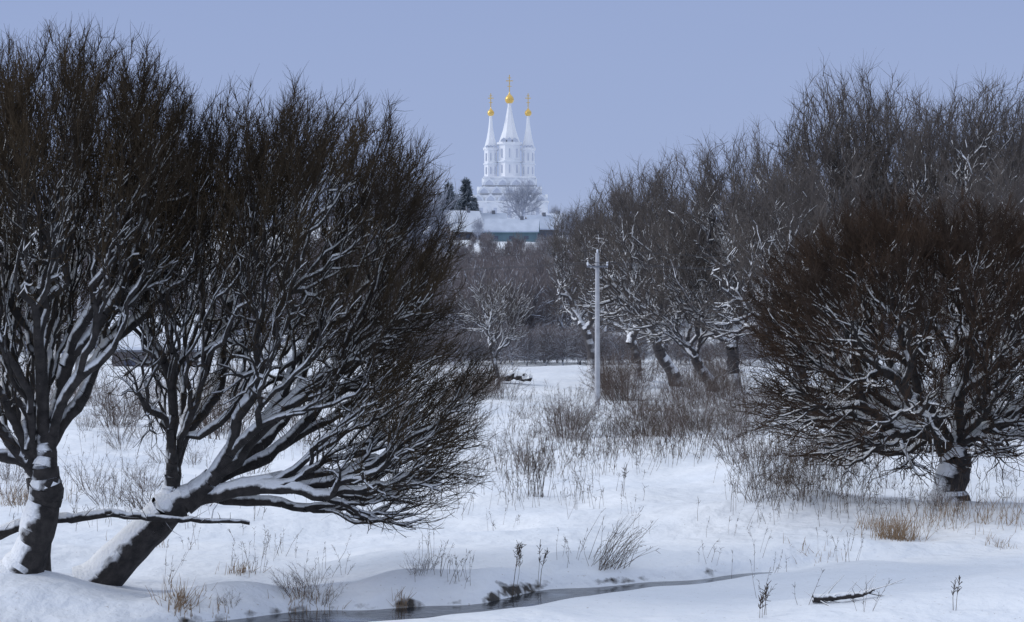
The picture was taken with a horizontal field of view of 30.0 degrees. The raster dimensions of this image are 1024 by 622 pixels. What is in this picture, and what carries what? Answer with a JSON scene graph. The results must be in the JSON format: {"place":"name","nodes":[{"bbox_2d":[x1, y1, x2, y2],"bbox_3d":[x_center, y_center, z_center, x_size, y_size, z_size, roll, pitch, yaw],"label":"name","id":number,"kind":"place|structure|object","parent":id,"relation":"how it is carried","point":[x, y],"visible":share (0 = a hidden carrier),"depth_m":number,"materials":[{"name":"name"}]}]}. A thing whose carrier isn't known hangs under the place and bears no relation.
{"place":"outdoors","nodes":[
{"label":"outdoors","id":0,"kind":"place"},
{"bbox_2d":[211,572,772,621],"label":"stream water","id":1,"kind":"structure","parent":0,"point":[536,598],"depth_m":33.20,"materials":[{"name":"grey liquid"}]},
{"bbox_2d":[480,213,506,221],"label":"roof snow","id":2,"kind":"structure","parent":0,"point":[494,216],"depth_m":424.25,"materials":[{"name":"white snow"}]},
{"bbox_2d":[0,226,1023,621],"bbox_3d":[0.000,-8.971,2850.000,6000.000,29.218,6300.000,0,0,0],"label":"snow ground","id":3,"kind":"structure","parent":0,"point":[926,572],"depth_m":42.15,"materials":[{"name":"white snow"}]},
{"bbox_2d":[0,477,95,506],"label":"dry grass tuft","id":4,"kind":"object","parent":3,"relation":"on","point":[15,496],"visible":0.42,"depth_m":50.38,"materials":[{"name":"brown plant"}]},
{"bbox_2d":[0,86,105,570],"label":"willow tree","id":5,"kind":"object","parent":3,"relation":"on","point":[18,413],"visible":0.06,"depth_m":36.74,"materials":[{"name":"brown plant"}]},
{"bbox_2d":[77,257,80,317],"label":"utility pole","id":6,"kind":"object","parent":3,"relation":"on","point":[79,313],"visible":0.02,"depth_m":149.91,"materials":[{"name":"concrete"}]},
{"bbox_2d":[247,249,1022,271],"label":"power lines","id":7,"kind":"object","parent":6,"relation":"attached to","point":[586,263],"visible":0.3,"depth_m":98.17,"materials":[{"name":"metal"}]},
{"bbox_2d":[0,11,244,574],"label":"willow tree","id":8,"kind":"object","parent":3,"relation":"on","point":[39,431],"visible":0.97,"depth_m":32.45,"materials":[{"name":"brown plant"}]},
{"bbox_2d":[0,500,249,539],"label":"branch","id":9,"kind":"object","parent":3,"relation":"on","point":[7,529],"visible":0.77,"depth_m":33.80,"materials":[{"name":"black plant"}]},
{"bbox_2d":[112,352,198,366],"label":"walls","id":10,"kind":"structure","parent":3,"relation":"on","point":[129,355],"depth_m":157.13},
{"bbox_2d":[124,358,185,364],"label":"windows","id":11,"kind":"structure","parent":10,"relation":"attached to","point":[132,362],"depth_m":157.09,"materials":[{"name":"black glass"}]},
{"bbox_2d":[146,574,203,620],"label":"dry grass tuft","id":12,"kind":"object","parent":3,"relation":"on","point":[181,597],"visible":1,"depth_m":31.96,"materials":[{"name":"brown plant"}]},
{"bbox_2d":[179,586,253,621],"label":"dry grass tuft","id":13,"kind":"object","parent":3,"relation":"on","point":[218,605],"visible":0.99,"depth_m":32.03,"materials":[{"name":"brown plant"}]},
{"bbox_2d":[215,559,271,575],"bbox_3d":[-5.443,5.132,38.164,1.044,0.367,0.808,0,0,36],"label":"dry grass tuft","id":14,"kind":"object","parent":3,"relation":"on","point":[242,567],"visible":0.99,"depth_m":38.15,"materials":[{"name":"brown plant"}]},
{"bbox_2d":[72,62,508,585],"bbox_3d":[-3.987,0.361,34.635,7.870,9.978,6.880,0,0,0],"label":"willow tree","id":15,"kind":"object","parent":3,"relation":"on","point":[119,557],"visible":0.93,"depth_m":33.66,"materials":[{"name":"brown plant"}]},
{"bbox_2d":[267,581,345,612],"bbox_3d":[-3.619,5.042,32.956,1.129,0.623,1.613,0,0,42],"label":"dry grass tuft","id":16,"kind":"object","parent":3,"relation":"on","point":[298,595],"visible":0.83,"depth_m":33.09,"materials":[{"name":"brown plant"}]},
{"bbox_2d":[391,587,416,608],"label":"dry grass tuft","id":17,"kind":"object","parent":3,"relation":"on","point":[404,604],"visible":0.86,"depth_m":33.32,"materials":[{"name":"brown plant"}]},
{"bbox_2d":[343,154,466,279],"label":"frosted tree","id":18,"kind":"object","parent":3,"relation":"on","point":[442,198],"visible":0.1,"depth_m":299.09,"materials":[{"name":"grey plant"}]},
{"bbox_2d":[395,180,453,246],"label":"frosted tree","id":19,"kind":"object","parent":3,"relation":"on","point":[433,217],"visible":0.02,"depth_m":329.50,"materials":[{"name":"grey plant"}]},
{"bbox_2d":[439,182,456,213],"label":"fir tree","id":20,"kind":"object","parent":3,"relation":"on","point":[450,190],"visible":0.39,"depth_m":424.39,"materials":[{"name":"green plant"}]},
{"bbox_2d":[447,230,483,240],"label":"walls","id":21,"kind":"structure","parent":3,"relation":"on","point":[462,238],"depth_m":402.07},
{"bbox_2d":[457,234,479,237],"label":"windows","id":22,"kind":"structure","parent":21,"relation":"attached to","point":[467,235],"depth_m":402.21,"materials":[{"name":"black glass"}]},
{"bbox_2d":[454,176,479,210],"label":"fir tree","id":23,"kind":"object","parent":3,"relation":"on","point":[466,187],"visible":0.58,"depth_m":419.40,"materials":[{"name":"green plant"}]},
{"bbox_2d":[472,196,480,212],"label":"fir tree","id":24,"kind":"object","parent":3,"relation":"on","point":[475,201],"visible":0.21,"depth_m":424.62,"materials":[{"name":"green plant"}]},
{"bbox_2d":[472,217,483,241],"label":"frosted tree","id":25,"kind":"object","parent":3,"relation":"on","point":[478,223],"visible":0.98,"depth_m":395.65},
{"bbox_2d":[452,267,539,388],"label":"bare tree","id":26,"kind":"object","parent":3,"relation":"on","point":[499,310],"visible":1,"depth_m":118.59,"materials":[{"name":"grey plant"}]},
{"bbox_2d":[1,183,1015,366],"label":"distant trees","id":27,"kind":"object","parent":3,"relation":"on","point":[546,339],"visible":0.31,"depth_m":182.77,"materials":[{"name":"brown plant"}]},
{"bbox_2d":[470,75,548,218],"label":"church","id":28,"kind":"structure","parent":3,"relation":"on","point":[509,144],"depth_m":497.60,"materials":[{"name":"white paint"}]},
{"bbox_2d":[480,148,538,217],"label":"windows","id":29,"kind":"structure","parent":28,"relation":"in","point":[481,209],"depth_m":497.78,"materials":[{"name":"grey glass"}]},
{"bbox_2d":[0,378,1020,538],"bbox_3d":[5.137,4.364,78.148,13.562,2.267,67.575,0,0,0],"label":"dry weeds","id":30,"kind":"object","parent":3,"relation":"on","point":[684,441],"visible":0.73,"depth_m":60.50,"materials":[{"name":"brown plant"}]},
{"bbox_2d":[0,338,1021,607],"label":"shrub thicket","id":31,"kind":"object","parent":3,"relation":"on","point":[614,376],"visible":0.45,"depth_m":78.81,"materials":[{"name":"brown plant"}]},
{"bbox_2d":[488,370,536,382],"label":"fallen log","id":32,"kind":"object","parent":3,"relation":"on","point":[529,377],"visible":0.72,"depth_m":126.99,"materials":[{"name":"brown plant"}]},
{"bbox_2d":[490,233,537,241],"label":"walls","id":33,"kind":"structure","parent":3,"relation":"on","point":[505,236],"depth_m":396.99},
{"bbox_2d":[494,236,528,238],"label":"windows","id":34,"kind":"structure","parent":33,"relation":"attached to","point":[510,237],"depth_m":396.93,"materials":[{"name":"glass"}]},
{"bbox_2d":[513,540,521,566],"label":"weed stalk","id":35,"kind":"object","parent":3,"relation":"on","point":[517,551],"visible":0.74,"depth_m":36.79,"materials":[{"name":"brown plant"}]},
{"bbox_2d":[495,176,543,218],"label":"frosted tree","id":36,"kind":"object","parent":3,"relation":"on","point":[524,196],"visible":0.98,"depth_m":444.20,"materials":[{"name":"grey plant"}]},
{"bbox_2d":[512,542,526,596],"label":"weed stalk","id":37,"kind":"object","parent":3,"relation":"on","point":[521,547],"visible":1,"depth_m":34.55,"materials":[{"name":"brown plant"}]},
{"bbox_2d":[164,493,891,610],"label":"dry weeds","id":38,"kind":"object","parent":3,"relation":"on","point":[515,521],"visible":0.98,"depth_m":37.52,"materials":[{"name":"brown plant"}]},
{"bbox_2d":[524,434,555,497],"bbox_3d":[0.772,4.171,51.678,0.919,1.791,0.714,0,0,0],"label":"dark weed clump","id":39,"kind":"object","parent":3,"relation":"on","point":[539,477],"visible":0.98,"depth_m":51.58,"materials":[{"name":"brown plant"}]},
{"bbox_2d":[536,539,549,583],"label":"weed stalk","id":40,"kind":"object","parent":3,"relation":"on","point":[540,558],"visible":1,"depth_m":35.45,"materials":[{"name":"brown plant"}]},
{"bbox_2d":[538,231,554,238],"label":"walls","id":41,"kind":"structure","parent":3,"relation":"on","point":[542,232],"depth_m":403.32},
{"bbox_2d":[549,205,559,212],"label":"frosted tree","id":42,"kind":"object","parent":3,"relation":"on","point":[555,208],"visible":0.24,"depth_m":450.06,"materials":[{"name":"grey plant"}]},
{"bbox_2d":[556,207,583,238],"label":"frosted tree","id":43,"kind":"object","parent":3,"relation":"on","point":[567,220],"visible":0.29,"depth_m":379.78,"materials":[{"name":"grey plant"}]},
{"bbox_2d":[538,194,633,371],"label":"willow tree","id":44,"kind":"object","parent":3,"relation":"on","point":[588,339],"visible":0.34,"depth_m":149.80,"materials":[{"name":"brown plant"}]},
{"bbox_2d":[587,249,607,405],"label":"utility pole","id":45,"kind":"object","parent":3,"relation":"on","point":[597,332],"visible":0.98,"depth_m":97.89,"materials":[{"name":"concrete"}]},
{"bbox_2d":[580,506,658,570],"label":"leaning reeds","id":46,"kind":"object","parent":3,"relation":"on","point":[616,556],"visible":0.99,"depth_m":36.36,"materials":[{"name":"brown plant"}]},
{"bbox_2d":[621,465,628,496],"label":"weed stalk","id":47,"kind":"object","parent":3,"relation":"on","point":[624,475],"visible":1,"depth_m":50.07,"materials":[{"name":"plant"}]},
{"bbox_2d":[553,160,703,379],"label":"willow tree","id":48,"kind":"object","parent":3,"relation":"on","point":[630,337],"visible":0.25,"depth_m":134.87,"materials":[{"name":"brown plant"}]},
{"bbox_2d":[547,145,728,386],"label":"willow tree","id":49,"kind":"object","parent":3,"relation":"on","point":[630,247],"visible":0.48,"depth_m":121.34,"materials":[{"name":"brown plant"}]},
{"bbox_2d":[600,201,764,391],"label":"willow tree","id":50,"kind":"object","parent":3,"relation":"on","point":[663,326],"visible":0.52,"depth_m":112.14,"materials":[{"name":"brown plant"}]},
{"bbox_2d":[637,119,823,392],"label":"willow tree","id":51,"kind":"object","parent":3,"relation":"on","point":[711,195],"visible":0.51,"depth_m":111.12,"materials":[{"name":"brown plant"}]},
{"bbox_2d":[758,592,767,617],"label":"weed stalk","id":52,"kind":"object","parent":3,"relation":"on","point":[762,600],"visible":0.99,"depth_m":30.28,"materials":[{"name":"brown plant"}]},
{"bbox_2d":[759,581,770,614],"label":"weed stalk","id":53,"kind":"object","parent":3,"relation":"on","point":[765,593],"visible":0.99,"depth_m":30.50,"materials":[{"name":"brown plant"}]},
{"bbox_2d":[667,140,896,415],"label":"willow tree","id":54,"kind":"object","parent":3,"relation":"on","point":[791,223],"visible":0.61,"depth_m":89.04,"materials":[{"name":"brown plant"}]},
{"bbox_2d":[713,99,908,389],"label":"willow tree","id":55,"kind":"object","parent":3,"relation":"on","point":[824,159],"visible":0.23,"depth_m":105.48,"materials":[{"name":"brown plant"}]},
{"bbox_2d":[783,533,847,565],"bbox_3d":[6.216,4.848,38.801,1.282,0.588,1.885,0,0,0],"label":"dry grass tuft","id":56,"kind":"object","parent":3,"relation":"on","point":[811,550],"visible":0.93,"depth_m":38.89,"materials":[{"name":"brown plant"}]},
{"bbox_2d":[750,47,942,383],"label":"willow tree","id":57,"kind":"object","parent":3,"relation":"on","point":[840,106],"visible":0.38,"depth_m":106.86,"materials":[{"name":"brown plant"}]},
{"bbox_2d":[804,571,905,605],"bbox_3d":[5.588,4.512,30.930,1.569,0.587,1.033,0,0,0],"label":"driftwood","id":58,"kind":"object","parent":3,"relation":"on","point":[825,598],"visible":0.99,"depth_m":30.93,"materials":[{"name":"brown plant"}]},
{"bbox_2d":[714,178,1023,500],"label":"willow tree","id":59,"kind":"object","parent":3,"relation":"on","point":[913,418],"visible":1,"depth_m":44.68,"materials":[{"name":"brown plant"}]},
{"bbox_2d":[841,509,916,532],"bbox_3d":[8.171,4.695,42.819,1.982,0.577,1.383,0,0,-32],"label":"dry grass tuft","id":60,"kind":"object","parent":3,"relation":"on","point":[869,520],"visible":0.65,"depth_m":42.94,"materials":[{"name":"brown plant"}]},
{"bbox_2d":[861,513,937,541],"bbox_3d":[8.400,4.724,41.511,1.676,0.627,1.514,0,0,0],"label":"dry grass tuft","id":61,"kind":"object","parent":3,"relation":"on","point":[902,534],"visible":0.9,"depth_m":41.49,"materials":[{"name":"brown plant"}]},
{"bbox_2d":[808,74,1014,396],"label":"willow tree","id":62,"kind":"object","parent":3,"relation":"on","point":[871,157],"visible":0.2,"depth_m":102.71,"materials":[{"name":"brown plant"}]},
{"bbox_2d":[866,498,987,531],"bbox_3d":[9.640,4.588,43.239,2.347,0.710,2.280,0,0,44],"label":"dry grass tuft","id":63,"kind":"object","parent":3,"relation":"on","point":[931,520],"visible":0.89,"depth_m":43.14,"materials":[{"name":"brown plant"}]},
{"bbox_2d":[879,64,1023,399],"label":"willow tree","id":64,"kind":"object","parent":3,"relation":"on","point":[981,146],"visible":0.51,"depth_m":96.86,"materials":[{"name":"brown plant"}]},
{"bbox_2d":[951,576,961,609],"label":"weed stalk","id":65,"kind":"object","parent":3,"relation":"on","point":[959,577],"visible":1,"depth_m":30.09,"materials":[{"name":"brown plant"}]},
{"bbox_2d":[905,142,1023,403],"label":"willow tree","id":66,"kind":"object","parent":3,"relation":"on","point":[1020,192],"visible":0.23,"depth_m":81.84,"materials":[{"name":"brown plant"}]},
{"bbox_2d":[908,88,1023,345],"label":"willow tree","id":67,"kind":"object","parent":3,"relation":"on","point":[1014,128],"visible":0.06,"depth_m":104.52,"materials":[{"name":"brown plant"}]},
{"bbox_2d":[911,488,1023,538],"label":"dry grass tuft","id":68,"kind":"object","parent":3,"relation":"on","point":[1000,518],"visible":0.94,"depth_m":42.80,"materials":[{"name":"brown plant"}]},
{"bbox_2d":[972,529,1016,548],"bbox_3d":[10.188,4.836,40.259,0.627,0.398,0.940,0,0,-16],"label":"dry grass tuft","id":69,"kind":"object","parent":3,"relation":"on","point":[998,542],"visible":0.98,"depth_m":40.20,"materials":[{"name":"brown plant"}]},
{"bbox_2d":[0,0,1023,227],"label":"sky","id":70,"kind":"structure","parent":0,"point":[609,81],"materials":[{"name":"blue"}]},
{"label":"gables","id":71,"kind":"object","parent":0,"visible":0},
{"bbox_2d":[485,221,539,232],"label":"roof sheet","id":72,"kind":"object","parent":71,"relation":"on","point":[517,232],"visible":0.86,"depth_m":396.55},
{"bbox_2d":[484,219,539,231],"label":"roof snow","id":73,"kind":"structure","parent":72,"relation":"on","point":[511,225],"depth_m":398.08,"materials":[{"name":"white snow"}]},
{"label":"gables","id":74,"kind":"object","parent":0,"visible":0},
{"bbox_2d":[115,350,199,351],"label":"roof sheet","id":75,"kind":"object","parent":74,"relation":"on","point":[143,351],"depth_m":156.73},
{"bbox_2d":[108,315,201,349],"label":"roof snow","id":76,"kind":"structure","parent":75,"relation":"on","point":[136,342],"depth_m":157.67,"materials":[{"name":"white snow"}]},
{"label":"roof sheet","id":77,"kind":"object","parent":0,"visible":0},
{"bbox_2d":[444,210,483,231],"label":"roof snow","id":78,"kind":"structure","parent":77,"relation":"on","point":[471,216],"depth_m":403.59,"materials":[{"name":"white snow"}]},
{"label":"roof sheet","id":79,"kind":"object","parent":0,"visible":0},
{"bbox_2d":[525,215,556,229],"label":"roof snow","id":80,"kind":"structure","parent":79,"relation":"on","point":[544,224],"depth_m":404.73,"materials":[{"name":"white snow"}]},
{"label":"roof sheet","id":81,"kind":"object","parent":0,"visible":0},
{"bbox_2d":[539,213,564,224],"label":"roof snow","id":82,"kind":"structure","parent":81,"relation":"on","point":[553,215],"depth_m":419.16,"materials":[{"name":"white snow"}]}
]}

